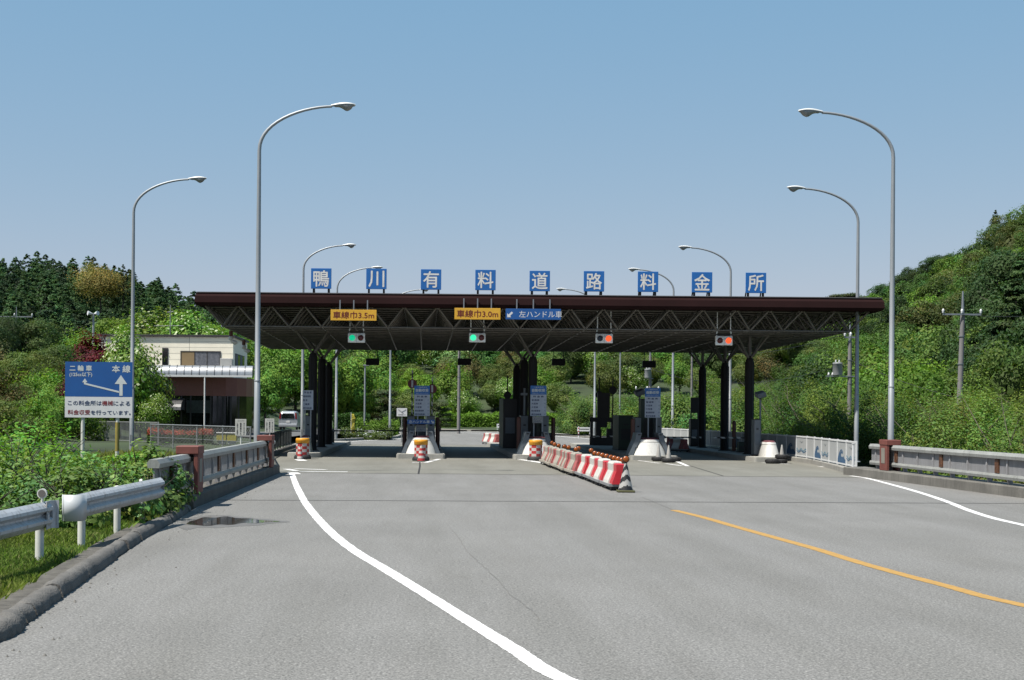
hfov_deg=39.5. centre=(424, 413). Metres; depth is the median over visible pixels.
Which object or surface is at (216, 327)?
broadleaf tree
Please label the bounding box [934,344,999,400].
broadleaf tree
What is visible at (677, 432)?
painted fence panel
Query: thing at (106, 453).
tall grass
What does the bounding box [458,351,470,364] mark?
lane signal
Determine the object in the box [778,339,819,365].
broadleaf tree
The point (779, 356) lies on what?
broadleaf tree
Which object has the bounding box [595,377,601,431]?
barrier gate
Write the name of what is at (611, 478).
water barrier
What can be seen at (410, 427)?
machine cabinet
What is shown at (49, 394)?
broadleaf tree
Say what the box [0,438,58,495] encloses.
leafy bush
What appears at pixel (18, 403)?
broadleaf tree
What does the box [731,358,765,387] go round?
broadleaf tree
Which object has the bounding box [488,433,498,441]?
water barrier
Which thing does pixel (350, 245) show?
street lamp
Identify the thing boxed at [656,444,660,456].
traffic cone
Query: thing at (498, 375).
broadleaf tree
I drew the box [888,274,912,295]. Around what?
broadleaf tree
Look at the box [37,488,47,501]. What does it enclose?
delineator reflector
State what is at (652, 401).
fare board
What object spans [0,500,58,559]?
guard rail
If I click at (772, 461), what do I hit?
old tyre
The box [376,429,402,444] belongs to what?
barrier gate
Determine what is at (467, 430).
kerb
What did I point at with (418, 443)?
crash drum
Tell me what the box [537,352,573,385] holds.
broadleaf tree
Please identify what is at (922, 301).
broadleaf forest
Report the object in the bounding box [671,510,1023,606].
yellow centre line
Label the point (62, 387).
maple tree
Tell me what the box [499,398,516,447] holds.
toll booth
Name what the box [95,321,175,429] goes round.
blossoming tree
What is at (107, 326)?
broadleaf tree
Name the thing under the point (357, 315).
lane sign
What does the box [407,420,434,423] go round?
strip sign
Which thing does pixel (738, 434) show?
painted fence panel
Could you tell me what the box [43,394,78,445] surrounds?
broadleaf tree
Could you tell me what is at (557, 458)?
water barrier
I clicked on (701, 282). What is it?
roof sign board
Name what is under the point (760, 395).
camera post
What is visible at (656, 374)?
broadleaf tree
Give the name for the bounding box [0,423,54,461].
leafy bush
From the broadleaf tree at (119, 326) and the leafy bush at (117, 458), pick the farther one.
the broadleaf tree at (119, 326)
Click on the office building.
(209, 374)
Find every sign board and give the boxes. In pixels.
[311,268,331,292]
[366,269,386,292]
[421,269,440,293]
[475,270,495,293]
[529,271,549,294]
[577,427,589,433]
[584,271,603,294]
[638,271,657,295]
[691,272,711,295]
[745,273,765,296]
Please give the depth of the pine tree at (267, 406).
122.38 m
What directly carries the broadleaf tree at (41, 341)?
on the ground at (581, 386)
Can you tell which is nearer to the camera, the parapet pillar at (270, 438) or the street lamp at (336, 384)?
the parapet pillar at (270, 438)
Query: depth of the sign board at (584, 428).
121.98 m
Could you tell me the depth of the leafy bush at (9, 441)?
38.59 m
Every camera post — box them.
[520,388,527,414]
[634,388,644,416]
[754,390,765,442]
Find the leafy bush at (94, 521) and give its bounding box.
[7,462,130,529]
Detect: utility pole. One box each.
[0,307,32,331]
[457,351,460,433]
[635,353,658,389]
[690,353,692,399]
[826,322,854,414]
[942,291,981,411]
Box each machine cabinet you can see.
[305,415,309,435]
[407,415,414,437]
[427,415,434,438]
[519,415,527,439]
[541,416,548,436]
[632,417,641,432]
[653,417,661,437]
[751,419,760,455]
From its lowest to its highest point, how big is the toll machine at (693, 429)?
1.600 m
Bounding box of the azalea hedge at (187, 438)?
[146,426,213,443]
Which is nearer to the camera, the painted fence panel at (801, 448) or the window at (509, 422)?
the painted fence panel at (801, 448)
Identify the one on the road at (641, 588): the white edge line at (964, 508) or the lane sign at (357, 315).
the white edge line at (964, 508)
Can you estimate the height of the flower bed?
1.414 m
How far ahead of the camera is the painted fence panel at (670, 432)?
93.52 m
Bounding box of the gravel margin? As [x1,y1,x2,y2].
[0,515,161,612]
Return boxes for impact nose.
[301,435,312,451]
[401,431,439,453]
[516,432,550,454]
[625,432,667,455]
[758,440,778,456]
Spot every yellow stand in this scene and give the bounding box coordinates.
[217,432,226,443]
[227,432,236,443]
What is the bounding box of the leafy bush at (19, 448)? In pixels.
[0,430,50,471]
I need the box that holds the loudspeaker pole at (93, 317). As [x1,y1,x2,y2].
[87,311,98,343]
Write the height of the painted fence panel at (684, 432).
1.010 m
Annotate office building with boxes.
[97,334,254,435]
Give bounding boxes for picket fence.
[90,421,158,443]
[262,429,291,449]
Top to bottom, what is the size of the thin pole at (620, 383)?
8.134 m
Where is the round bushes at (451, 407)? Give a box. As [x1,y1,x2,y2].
[440,403,473,413]
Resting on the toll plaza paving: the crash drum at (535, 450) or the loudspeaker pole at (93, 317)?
the crash drum at (535, 450)
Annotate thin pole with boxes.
[363,365,368,424]
[619,352,620,414]
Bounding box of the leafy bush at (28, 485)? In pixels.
[0,447,124,506]
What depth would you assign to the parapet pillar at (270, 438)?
43.95 m
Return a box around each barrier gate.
[332,429,367,442]
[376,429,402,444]
[408,370,416,415]
[429,377,436,415]
[439,430,466,443]
[504,376,510,397]
[549,433,589,438]
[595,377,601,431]
[609,377,616,416]
[664,436,700,438]
[713,437,743,438]
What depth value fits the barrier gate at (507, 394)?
83.89 m
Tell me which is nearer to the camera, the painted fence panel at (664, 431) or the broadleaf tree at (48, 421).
the broadleaf tree at (48, 421)
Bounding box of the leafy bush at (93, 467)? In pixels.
[81,457,143,489]
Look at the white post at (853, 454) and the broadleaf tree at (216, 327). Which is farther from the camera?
the broadleaf tree at (216, 327)
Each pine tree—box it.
[254,378,276,414]
[368,394,387,420]
[370,389,407,423]
[387,404,405,426]
[430,401,452,431]
[829,294,849,296]
[844,292,860,296]
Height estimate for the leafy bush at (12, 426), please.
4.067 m
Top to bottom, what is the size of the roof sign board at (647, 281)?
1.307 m
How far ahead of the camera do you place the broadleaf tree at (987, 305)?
107.19 m
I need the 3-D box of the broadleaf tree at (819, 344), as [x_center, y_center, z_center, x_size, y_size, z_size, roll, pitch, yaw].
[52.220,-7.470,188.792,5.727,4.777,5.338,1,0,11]
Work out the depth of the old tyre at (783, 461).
60.05 m
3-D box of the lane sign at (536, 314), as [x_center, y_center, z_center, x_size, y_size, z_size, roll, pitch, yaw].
[4.735,-4.486,61.568,2.437,0.885,0.084,1,0,0]
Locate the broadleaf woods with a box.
[224,328,791,380]
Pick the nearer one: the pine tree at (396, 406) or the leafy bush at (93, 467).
the leafy bush at (93, 467)
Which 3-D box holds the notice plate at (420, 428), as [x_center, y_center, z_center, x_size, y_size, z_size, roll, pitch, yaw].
[-0.164,0.689,64.899,0.498,0.317,0.022,1,0,0]
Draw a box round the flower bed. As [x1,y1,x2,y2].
[338,426,393,439]
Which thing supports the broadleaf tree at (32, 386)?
on the ground at (581, 386)
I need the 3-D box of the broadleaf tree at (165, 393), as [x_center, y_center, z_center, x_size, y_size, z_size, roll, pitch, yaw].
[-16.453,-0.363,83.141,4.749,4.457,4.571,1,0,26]
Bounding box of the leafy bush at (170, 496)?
[126,474,184,519]
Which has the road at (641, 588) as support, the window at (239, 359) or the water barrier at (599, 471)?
the water barrier at (599, 471)
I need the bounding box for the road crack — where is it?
[452,530,539,619]
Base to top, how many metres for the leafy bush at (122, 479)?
1.211 m
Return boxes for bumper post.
[402,418,406,449]
[435,417,439,449]
[515,417,520,452]
[551,417,554,446]
[631,418,634,438]
[732,421,735,450]
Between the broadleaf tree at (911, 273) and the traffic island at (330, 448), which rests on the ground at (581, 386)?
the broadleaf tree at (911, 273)
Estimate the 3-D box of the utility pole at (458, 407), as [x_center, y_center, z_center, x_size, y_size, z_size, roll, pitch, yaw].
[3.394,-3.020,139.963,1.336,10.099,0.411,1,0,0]
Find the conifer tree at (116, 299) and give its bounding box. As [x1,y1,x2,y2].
[113,264,130,309]
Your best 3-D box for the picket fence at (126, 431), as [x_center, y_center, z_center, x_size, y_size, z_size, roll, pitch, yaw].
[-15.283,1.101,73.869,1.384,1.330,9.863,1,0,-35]
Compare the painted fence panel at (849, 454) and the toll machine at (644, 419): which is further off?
the toll machine at (644, 419)
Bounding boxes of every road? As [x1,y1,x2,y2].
[0,473,1023,679]
[351,431,589,445]
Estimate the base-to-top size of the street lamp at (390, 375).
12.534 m
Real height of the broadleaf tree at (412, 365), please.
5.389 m
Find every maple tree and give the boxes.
[55,378,64,401]
[58,327,114,376]
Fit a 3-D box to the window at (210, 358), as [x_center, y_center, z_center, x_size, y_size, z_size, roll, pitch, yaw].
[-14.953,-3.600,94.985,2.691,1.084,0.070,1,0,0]
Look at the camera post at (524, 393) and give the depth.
67.96 m
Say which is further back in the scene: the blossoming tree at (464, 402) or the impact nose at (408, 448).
the blossoming tree at (464, 402)
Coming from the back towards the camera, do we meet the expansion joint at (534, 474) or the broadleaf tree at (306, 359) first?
the broadleaf tree at (306, 359)
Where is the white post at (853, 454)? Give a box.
[852,443,854,466]
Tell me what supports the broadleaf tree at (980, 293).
on the ground at (581, 386)
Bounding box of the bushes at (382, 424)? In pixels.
[355,413,399,435]
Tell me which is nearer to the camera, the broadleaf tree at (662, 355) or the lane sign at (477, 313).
the lane sign at (477, 313)
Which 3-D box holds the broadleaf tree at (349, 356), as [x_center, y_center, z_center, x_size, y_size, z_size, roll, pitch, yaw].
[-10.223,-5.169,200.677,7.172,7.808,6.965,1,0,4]
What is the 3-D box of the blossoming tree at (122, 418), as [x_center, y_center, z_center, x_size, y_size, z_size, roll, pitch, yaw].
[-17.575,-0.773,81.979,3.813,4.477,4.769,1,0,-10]
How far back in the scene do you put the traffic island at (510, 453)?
69.63 m
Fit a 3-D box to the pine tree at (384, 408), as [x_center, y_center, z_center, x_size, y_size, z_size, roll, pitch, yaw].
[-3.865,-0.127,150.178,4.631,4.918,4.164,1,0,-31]
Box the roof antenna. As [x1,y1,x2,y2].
[159,305,182,334]
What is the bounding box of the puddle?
[186,516,278,525]
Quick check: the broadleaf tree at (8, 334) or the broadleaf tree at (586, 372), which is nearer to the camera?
the broadleaf tree at (8, 334)
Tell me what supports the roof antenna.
on the office building
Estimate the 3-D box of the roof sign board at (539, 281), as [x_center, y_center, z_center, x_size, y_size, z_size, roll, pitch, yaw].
[5.079,-5.622,63.068,0.899,1.297,0.807,1,0,0]
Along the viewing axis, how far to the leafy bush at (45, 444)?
31.88 m
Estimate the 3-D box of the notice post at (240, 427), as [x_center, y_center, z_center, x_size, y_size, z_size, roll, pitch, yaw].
[-5.106,0.927,39.505,0.307,1.517,0.056,1,0,0]
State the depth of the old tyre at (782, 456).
60.19 m
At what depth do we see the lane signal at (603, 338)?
63.52 m
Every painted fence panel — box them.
[662,428,666,441]
[667,428,673,436]
[674,428,680,436]
[681,429,687,439]
[706,430,710,446]
[710,430,718,446]
[729,431,731,447]
[736,432,741,448]
[761,433,768,440]
[768,434,776,444]
[777,434,786,453]
[786,435,797,456]
[796,436,807,457]
[807,436,814,459]
[814,437,822,460]
[821,438,829,462]
[829,439,838,464]
[837,440,846,465]
[846,440,856,466]
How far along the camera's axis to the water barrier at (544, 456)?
55.95 m
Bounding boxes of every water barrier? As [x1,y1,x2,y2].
[481,433,491,443]
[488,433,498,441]
[539,445,552,464]
[545,447,557,467]
[550,448,565,469]
[557,450,572,472]
[564,452,581,475]
[575,454,591,478]
[582,456,601,482]
[590,458,610,485]
[599,461,623,489]
[669,438,688,451]
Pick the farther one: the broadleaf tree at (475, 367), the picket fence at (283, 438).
the broadleaf tree at (475, 367)
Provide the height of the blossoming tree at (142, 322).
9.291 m
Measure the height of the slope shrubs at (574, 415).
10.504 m
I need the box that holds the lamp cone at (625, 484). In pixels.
[616,456,634,492]
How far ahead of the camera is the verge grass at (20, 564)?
19.30 m
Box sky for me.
[0,0,1023,305]
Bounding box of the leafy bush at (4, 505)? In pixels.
[0,482,36,509]
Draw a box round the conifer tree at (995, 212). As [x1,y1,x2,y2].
[991,210,999,225]
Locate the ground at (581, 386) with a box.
[29,309,875,578]
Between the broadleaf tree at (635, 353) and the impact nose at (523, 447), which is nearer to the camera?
the impact nose at (523, 447)
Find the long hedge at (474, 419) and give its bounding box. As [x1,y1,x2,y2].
[436,411,561,427]
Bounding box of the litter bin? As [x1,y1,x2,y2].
[736,441,743,451]
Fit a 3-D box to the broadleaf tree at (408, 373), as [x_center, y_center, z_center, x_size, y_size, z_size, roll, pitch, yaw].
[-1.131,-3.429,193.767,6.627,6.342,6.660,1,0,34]
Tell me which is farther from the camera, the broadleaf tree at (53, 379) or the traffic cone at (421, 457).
the broadleaf tree at (53, 379)
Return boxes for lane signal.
[348,309,364,342]
[366,350,378,364]
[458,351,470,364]
[469,319,485,341]
[552,352,564,365]
[595,311,612,342]
[642,352,655,367]
[715,312,732,344]
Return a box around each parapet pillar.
[176,445,203,493]
[257,435,274,466]
[879,440,900,470]
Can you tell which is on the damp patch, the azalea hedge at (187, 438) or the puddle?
the puddle
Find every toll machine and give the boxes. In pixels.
[415,419,424,435]
[537,423,540,436]
[612,415,633,449]
[638,399,652,436]
[688,419,697,446]
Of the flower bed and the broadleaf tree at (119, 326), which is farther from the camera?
the broadleaf tree at (119, 326)
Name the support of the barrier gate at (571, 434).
on the toll plaza paving
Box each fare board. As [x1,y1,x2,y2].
[302,390,312,439]
[414,386,429,435]
[530,386,546,436]
[645,388,660,436]
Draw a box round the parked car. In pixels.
[279,411,300,429]
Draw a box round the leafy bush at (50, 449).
[1,435,87,485]
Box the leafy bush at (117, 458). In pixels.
[98,449,170,465]
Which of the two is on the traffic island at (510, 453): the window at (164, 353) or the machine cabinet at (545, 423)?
the machine cabinet at (545, 423)
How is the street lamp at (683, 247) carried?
on the ground at (581, 386)
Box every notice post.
[235,419,245,443]
[265,419,273,467]
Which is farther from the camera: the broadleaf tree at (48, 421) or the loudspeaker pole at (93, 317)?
the loudspeaker pole at (93, 317)
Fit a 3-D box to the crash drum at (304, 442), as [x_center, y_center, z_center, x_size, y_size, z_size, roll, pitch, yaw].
[-5.192,1.509,60.600,0.740,0.890,0.740,1,0,0]
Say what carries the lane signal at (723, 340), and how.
hanging from the toll gate canopy
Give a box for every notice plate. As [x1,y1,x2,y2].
[415,425,425,431]
[532,416,541,422]
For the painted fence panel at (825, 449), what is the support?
on the kerb at (832, 465)
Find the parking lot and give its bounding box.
[242,429,373,436]
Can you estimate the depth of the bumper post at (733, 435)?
71.92 m
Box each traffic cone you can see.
[296,444,302,458]
[417,446,424,461]
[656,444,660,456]
[666,445,670,457]
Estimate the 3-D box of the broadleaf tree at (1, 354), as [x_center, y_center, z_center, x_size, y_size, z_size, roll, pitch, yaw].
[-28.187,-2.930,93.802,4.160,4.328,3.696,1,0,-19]
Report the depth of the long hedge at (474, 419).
170.92 m
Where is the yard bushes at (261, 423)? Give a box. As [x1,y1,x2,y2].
[260,413,278,427]
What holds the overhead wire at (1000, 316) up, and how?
attached to the utility pole at (961, 353)
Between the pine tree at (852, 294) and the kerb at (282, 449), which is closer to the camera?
the kerb at (282, 449)
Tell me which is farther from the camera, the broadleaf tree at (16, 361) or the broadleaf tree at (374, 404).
the broadleaf tree at (374, 404)
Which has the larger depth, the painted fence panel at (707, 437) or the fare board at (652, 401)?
the painted fence panel at (707, 437)
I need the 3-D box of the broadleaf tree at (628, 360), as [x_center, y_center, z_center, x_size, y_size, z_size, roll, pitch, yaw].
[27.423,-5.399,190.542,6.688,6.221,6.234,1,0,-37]
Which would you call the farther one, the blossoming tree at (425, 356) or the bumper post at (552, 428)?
the blossoming tree at (425, 356)
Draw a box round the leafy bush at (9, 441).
[0,423,34,457]
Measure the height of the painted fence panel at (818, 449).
1.010 m
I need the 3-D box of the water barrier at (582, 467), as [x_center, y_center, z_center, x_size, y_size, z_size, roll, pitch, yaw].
[5.095,1.668,44.590,0.580,0.746,2.000,1,0,0]
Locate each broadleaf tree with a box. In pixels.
[0,314,39,358]
[0,325,18,360]
[0,338,14,388]
[0,348,51,386]
[0,363,9,384]
[0,366,46,412]
[0,395,38,453]
[2,366,61,399]
[3,398,40,449]
[7,381,37,403]
[10,392,64,452]
[14,318,66,356]
[22,381,64,409]
[23,347,64,385]
[32,363,64,394]
[36,343,76,372]
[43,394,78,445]
[50,334,91,361]
[53,391,111,440]
[60,321,98,350]
[67,260,136,312]
[89,312,146,342]
[91,321,128,348]
[111,371,177,438]
[138,304,212,334]
[189,324,236,334]
[199,317,253,365]
[206,323,268,378]
[248,363,298,426]
[249,344,308,413]
[263,349,300,358]
[270,349,343,410]
[280,392,293,408]
[286,350,348,402]
[317,359,360,420]
[334,350,388,413]
[338,351,369,375]
[349,378,386,419]
[365,352,406,385]
[372,379,401,419]
[373,350,421,370]
[376,369,405,390]
[393,387,437,418]
[394,367,436,389]
[395,363,429,379]
[396,372,441,402]
[428,359,477,400]
[431,355,456,392]
[453,351,490,392]
[476,363,507,391]
[476,378,504,410]
[491,355,520,384]
[492,351,527,364]
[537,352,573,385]
[537,363,562,387]
[546,380,577,413]
[547,352,590,383]
[574,352,610,376]
[583,359,627,396]
[606,352,648,392]
[615,352,646,371]
[637,354,666,386]
[652,353,683,381]
[659,354,690,395]
[681,353,712,371]
[682,366,720,393]
[696,353,733,378]
[731,350,773,370]
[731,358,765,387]
[754,348,791,384]
[764,347,784,362]
[773,344,801,365]
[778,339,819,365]
[798,339,832,356]
[801,346,831,363]
[866,283,889,298]
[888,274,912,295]
[898,267,927,281]
[917,256,942,276]
[933,253,953,270]
[933,304,978,366]
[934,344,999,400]
[946,261,1007,364]
[947,246,1023,324]
[955,308,992,360]
[959,275,1023,347]
[963,340,1023,388]
[968,378,1016,396]
[969,278,1023,366]
[970,253,1023,347]
[994,327,1023,389]
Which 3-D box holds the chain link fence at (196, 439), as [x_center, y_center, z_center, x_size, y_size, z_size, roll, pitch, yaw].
[-10.295,1.259,64.260,0.090,1.460,11.304,1,0,-32]
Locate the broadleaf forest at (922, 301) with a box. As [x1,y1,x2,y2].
[775,206,1023,415]
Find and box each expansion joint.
[289,472,775,476]
[360,500,856,502]
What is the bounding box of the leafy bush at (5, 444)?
[0,421,17,466]
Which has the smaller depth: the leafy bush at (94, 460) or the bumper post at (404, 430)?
the leafy bush at (94, 460)
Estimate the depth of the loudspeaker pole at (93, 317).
117.91 m
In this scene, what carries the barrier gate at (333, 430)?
on the toll plaza paving
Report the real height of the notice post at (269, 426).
1.516 m
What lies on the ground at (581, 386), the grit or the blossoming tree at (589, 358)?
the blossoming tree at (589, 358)
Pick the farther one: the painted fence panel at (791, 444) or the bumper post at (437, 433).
the bumper post at (437, 433)
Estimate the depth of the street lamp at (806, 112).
46.94 m
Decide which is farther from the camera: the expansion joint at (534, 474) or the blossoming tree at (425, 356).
the blossoming tree at (425, 356)
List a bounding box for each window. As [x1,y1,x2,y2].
[162,348,167,364]
[180,351,220,365]
[235,353,244,365]
[505,418,514,433]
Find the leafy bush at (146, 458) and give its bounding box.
[119,435,190,509]
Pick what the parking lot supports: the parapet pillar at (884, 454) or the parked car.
the parked car
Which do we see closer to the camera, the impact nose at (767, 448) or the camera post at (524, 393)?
the impact nose at (767, 448)
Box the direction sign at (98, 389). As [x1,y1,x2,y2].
[65,362,132,456]
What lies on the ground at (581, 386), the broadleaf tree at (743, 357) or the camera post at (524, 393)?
the broadleaf tree at (743, 357)
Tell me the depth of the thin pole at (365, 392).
127.95 m
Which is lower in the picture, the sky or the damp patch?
the damp patch
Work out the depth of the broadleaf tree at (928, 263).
248.99 m
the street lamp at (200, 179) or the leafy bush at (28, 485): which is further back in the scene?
the street lamp at (200, 179)
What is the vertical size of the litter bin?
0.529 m
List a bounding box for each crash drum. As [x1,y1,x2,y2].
[294,438,310,458]
[412,439,429,460]
[527,440,542,460]
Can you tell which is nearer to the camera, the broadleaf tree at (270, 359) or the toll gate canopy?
the toll gate canopy
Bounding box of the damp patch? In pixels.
[179,515,288,529]
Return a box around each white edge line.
[289,474,577,679]
[854,476,1023,525]
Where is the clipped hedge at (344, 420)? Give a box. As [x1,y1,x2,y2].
[333,411,369,428]
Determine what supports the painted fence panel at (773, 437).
on the kerb at (832, 465)
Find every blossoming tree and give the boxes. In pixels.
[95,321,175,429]
[100,304,180,333]
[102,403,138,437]
[134,392,178,434]
[151,306,223,334]
[418,351,456,370]
[446,389,484,412]
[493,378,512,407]
[578,352,614,377]
[616,365,648,396]
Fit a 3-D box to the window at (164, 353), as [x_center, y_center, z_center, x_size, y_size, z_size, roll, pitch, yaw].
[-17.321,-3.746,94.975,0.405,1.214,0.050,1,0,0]
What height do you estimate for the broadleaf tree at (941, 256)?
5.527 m
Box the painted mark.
[299,471,339,471]
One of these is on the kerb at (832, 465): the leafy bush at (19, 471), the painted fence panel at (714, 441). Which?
the painted fence panel at (714, 441)
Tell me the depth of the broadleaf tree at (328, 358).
148.46 m
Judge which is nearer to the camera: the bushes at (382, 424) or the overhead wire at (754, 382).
the overhead wire at (754, 382)
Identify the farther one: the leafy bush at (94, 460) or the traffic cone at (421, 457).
the traffic cone at (421, 457)
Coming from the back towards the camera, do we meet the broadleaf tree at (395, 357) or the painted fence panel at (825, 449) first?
the broadleaf tree at (395, 357)
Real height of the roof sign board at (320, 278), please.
1.323 m
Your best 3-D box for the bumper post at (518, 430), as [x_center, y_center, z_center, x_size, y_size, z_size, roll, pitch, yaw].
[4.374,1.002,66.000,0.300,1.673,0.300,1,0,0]
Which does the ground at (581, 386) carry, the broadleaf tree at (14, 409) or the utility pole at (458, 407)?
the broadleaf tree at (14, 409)
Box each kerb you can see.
[0,505,190,641]
[180,464,279,509]
[268,433,400,463]
[400,428,498,431]
[555,433,851,471]
[843,466,1023,497]
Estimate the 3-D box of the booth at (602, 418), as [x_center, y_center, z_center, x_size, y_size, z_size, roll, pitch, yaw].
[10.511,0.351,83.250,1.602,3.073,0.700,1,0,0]
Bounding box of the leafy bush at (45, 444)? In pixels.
[0,415,95,472]
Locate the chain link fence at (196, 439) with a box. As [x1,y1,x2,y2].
[150,423,250,448]
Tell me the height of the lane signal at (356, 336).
1.526 m
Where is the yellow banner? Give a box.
[350,414,354,432]
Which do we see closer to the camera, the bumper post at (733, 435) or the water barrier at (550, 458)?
the water barrier at (550, 458)
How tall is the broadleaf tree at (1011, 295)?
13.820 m
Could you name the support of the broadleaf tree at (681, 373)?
on the ground at (581, 386)
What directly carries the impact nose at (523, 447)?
on the traffic island at (510, 453)
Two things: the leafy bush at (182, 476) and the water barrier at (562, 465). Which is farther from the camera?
the water barrier at (562, 465)
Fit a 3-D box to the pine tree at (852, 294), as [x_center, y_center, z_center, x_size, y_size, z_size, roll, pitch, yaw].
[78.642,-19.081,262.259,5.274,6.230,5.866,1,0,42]
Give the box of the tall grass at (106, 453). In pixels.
[35,448,175,468]
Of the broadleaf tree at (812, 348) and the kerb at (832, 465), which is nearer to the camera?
the kerb at (832, 465)
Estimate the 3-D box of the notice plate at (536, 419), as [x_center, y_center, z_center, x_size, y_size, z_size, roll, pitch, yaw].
[5.161,0.303,64.999,0.456,0.310,0.022,1,0,0]
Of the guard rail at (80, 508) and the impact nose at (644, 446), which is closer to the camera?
the guard rail at (80, 508)
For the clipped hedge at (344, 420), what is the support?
on the parking lot
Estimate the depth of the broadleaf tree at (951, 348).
115.89 m
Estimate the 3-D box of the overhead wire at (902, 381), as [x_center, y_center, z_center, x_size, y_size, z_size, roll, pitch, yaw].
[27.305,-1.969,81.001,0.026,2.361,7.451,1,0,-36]
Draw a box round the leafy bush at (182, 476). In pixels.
[145,460,199,510]
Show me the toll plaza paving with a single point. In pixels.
(382, 458)
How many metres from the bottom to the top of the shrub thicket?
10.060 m
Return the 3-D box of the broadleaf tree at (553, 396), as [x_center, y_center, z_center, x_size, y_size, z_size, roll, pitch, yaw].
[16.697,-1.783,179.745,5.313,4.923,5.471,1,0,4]
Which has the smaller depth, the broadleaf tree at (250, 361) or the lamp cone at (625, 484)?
the lamp cone at (625, 484)
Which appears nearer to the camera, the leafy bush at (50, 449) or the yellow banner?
the leafy bush at (50, 449)
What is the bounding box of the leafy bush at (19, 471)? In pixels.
[0,426,62,508]
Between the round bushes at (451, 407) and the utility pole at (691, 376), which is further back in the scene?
the round bushes at (451, 407)
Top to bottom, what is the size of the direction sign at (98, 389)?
4.234 m
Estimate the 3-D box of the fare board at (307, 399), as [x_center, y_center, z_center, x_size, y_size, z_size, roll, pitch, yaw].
[-5.303,0.358,64.610,0.484,2.781,0.080,1,0,0]
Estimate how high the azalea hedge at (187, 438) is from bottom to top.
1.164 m
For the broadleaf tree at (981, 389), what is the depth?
99.64 m
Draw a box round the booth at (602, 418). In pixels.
[589,393,612,445]
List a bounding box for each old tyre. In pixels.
[651,457,664,460]
[661,458,675,462]
[765,459,779,463]
[775,454,789,458]
[779,459,787,463]
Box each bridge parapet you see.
[147,440,275,492]
[869,444,1023,484]
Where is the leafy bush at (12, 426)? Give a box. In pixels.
[0,405,38,449]
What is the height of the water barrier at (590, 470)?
0.746 m
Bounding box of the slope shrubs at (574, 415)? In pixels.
[550,362,880,446]
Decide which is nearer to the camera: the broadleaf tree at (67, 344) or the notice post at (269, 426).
the notice post at (269, 426)
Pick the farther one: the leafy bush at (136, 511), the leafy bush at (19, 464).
the leafy bush at (19, 464)
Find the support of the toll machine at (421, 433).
on the traffic island at (400, 455)
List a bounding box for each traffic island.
[287,441,350,457]
[396,444,444,458]
[487,442,528,459]
[569,443,677,459]
[684,446,775,461]
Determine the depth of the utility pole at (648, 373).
117.86 m
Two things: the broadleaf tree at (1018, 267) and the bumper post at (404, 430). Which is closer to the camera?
the bumper post at (404, 430)
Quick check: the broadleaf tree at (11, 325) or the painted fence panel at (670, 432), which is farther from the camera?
the broadleaf tree at (11, 325)
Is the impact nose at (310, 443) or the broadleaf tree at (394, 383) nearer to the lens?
the impact nose at (310, 443)
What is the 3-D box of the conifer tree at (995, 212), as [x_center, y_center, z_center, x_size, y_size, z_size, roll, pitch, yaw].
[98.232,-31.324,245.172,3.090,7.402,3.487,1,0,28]
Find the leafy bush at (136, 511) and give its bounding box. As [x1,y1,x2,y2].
[78,460,173,523]
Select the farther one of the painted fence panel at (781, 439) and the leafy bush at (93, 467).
the painted fence panel at (781, 439)
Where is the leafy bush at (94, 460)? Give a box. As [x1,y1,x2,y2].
[34,444,131,482]
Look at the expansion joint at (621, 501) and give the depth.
32.67 m
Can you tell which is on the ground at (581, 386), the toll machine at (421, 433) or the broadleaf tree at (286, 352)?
the broadleaf tree at (286, 352)
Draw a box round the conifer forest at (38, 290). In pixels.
[0,251,225,348]
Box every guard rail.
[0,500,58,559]
[62,478,164,545]
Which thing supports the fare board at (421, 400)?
on the traffic island at (400, 455)
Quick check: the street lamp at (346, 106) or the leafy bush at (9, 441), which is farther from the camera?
the street lamp at (346, 106)
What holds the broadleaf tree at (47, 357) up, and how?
on the ground at (581, 386)
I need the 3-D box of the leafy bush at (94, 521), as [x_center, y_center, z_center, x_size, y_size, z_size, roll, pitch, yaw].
[-6.141,1.548,24.591,2.404,1.387,2.350,1,0,0]
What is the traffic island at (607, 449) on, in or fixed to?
on the toll plaza paving
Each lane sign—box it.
[331,300,376,320]
[455,298,500,319]
[506,299,561,319]
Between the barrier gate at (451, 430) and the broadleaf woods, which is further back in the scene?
the broadleaf woods
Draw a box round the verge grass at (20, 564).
[0,462,139,598]
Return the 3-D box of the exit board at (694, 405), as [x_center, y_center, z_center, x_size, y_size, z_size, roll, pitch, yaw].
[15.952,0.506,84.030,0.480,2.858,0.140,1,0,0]
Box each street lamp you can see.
[129,176,206,451]
[254,102,355,441]
[300,243,355,437]
[334,266,382,438]
[389,289,427,427]
[556,288,595,435]
[628,268,674,427]
[678,245,731,430]
[787,185,860,461]
[798,108,894,439]
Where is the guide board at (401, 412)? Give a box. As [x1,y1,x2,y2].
[397,408,406,441]
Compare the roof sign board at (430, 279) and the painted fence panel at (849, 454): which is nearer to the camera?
the painted fence panel at (849, 454)
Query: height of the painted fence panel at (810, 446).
1.010 m
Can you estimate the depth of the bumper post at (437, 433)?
69.42 m
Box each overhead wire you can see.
[652,364,845,382]
[707,333,847,354]
[851,360,952,396]
[969,315,1023,316]
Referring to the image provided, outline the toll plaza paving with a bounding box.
[274,444,860,477]
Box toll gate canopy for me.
[194,292,884,454]
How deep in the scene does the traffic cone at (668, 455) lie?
60.14 m
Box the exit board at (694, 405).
[690,397,697,418]
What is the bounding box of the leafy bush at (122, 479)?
[105,466,139,520]

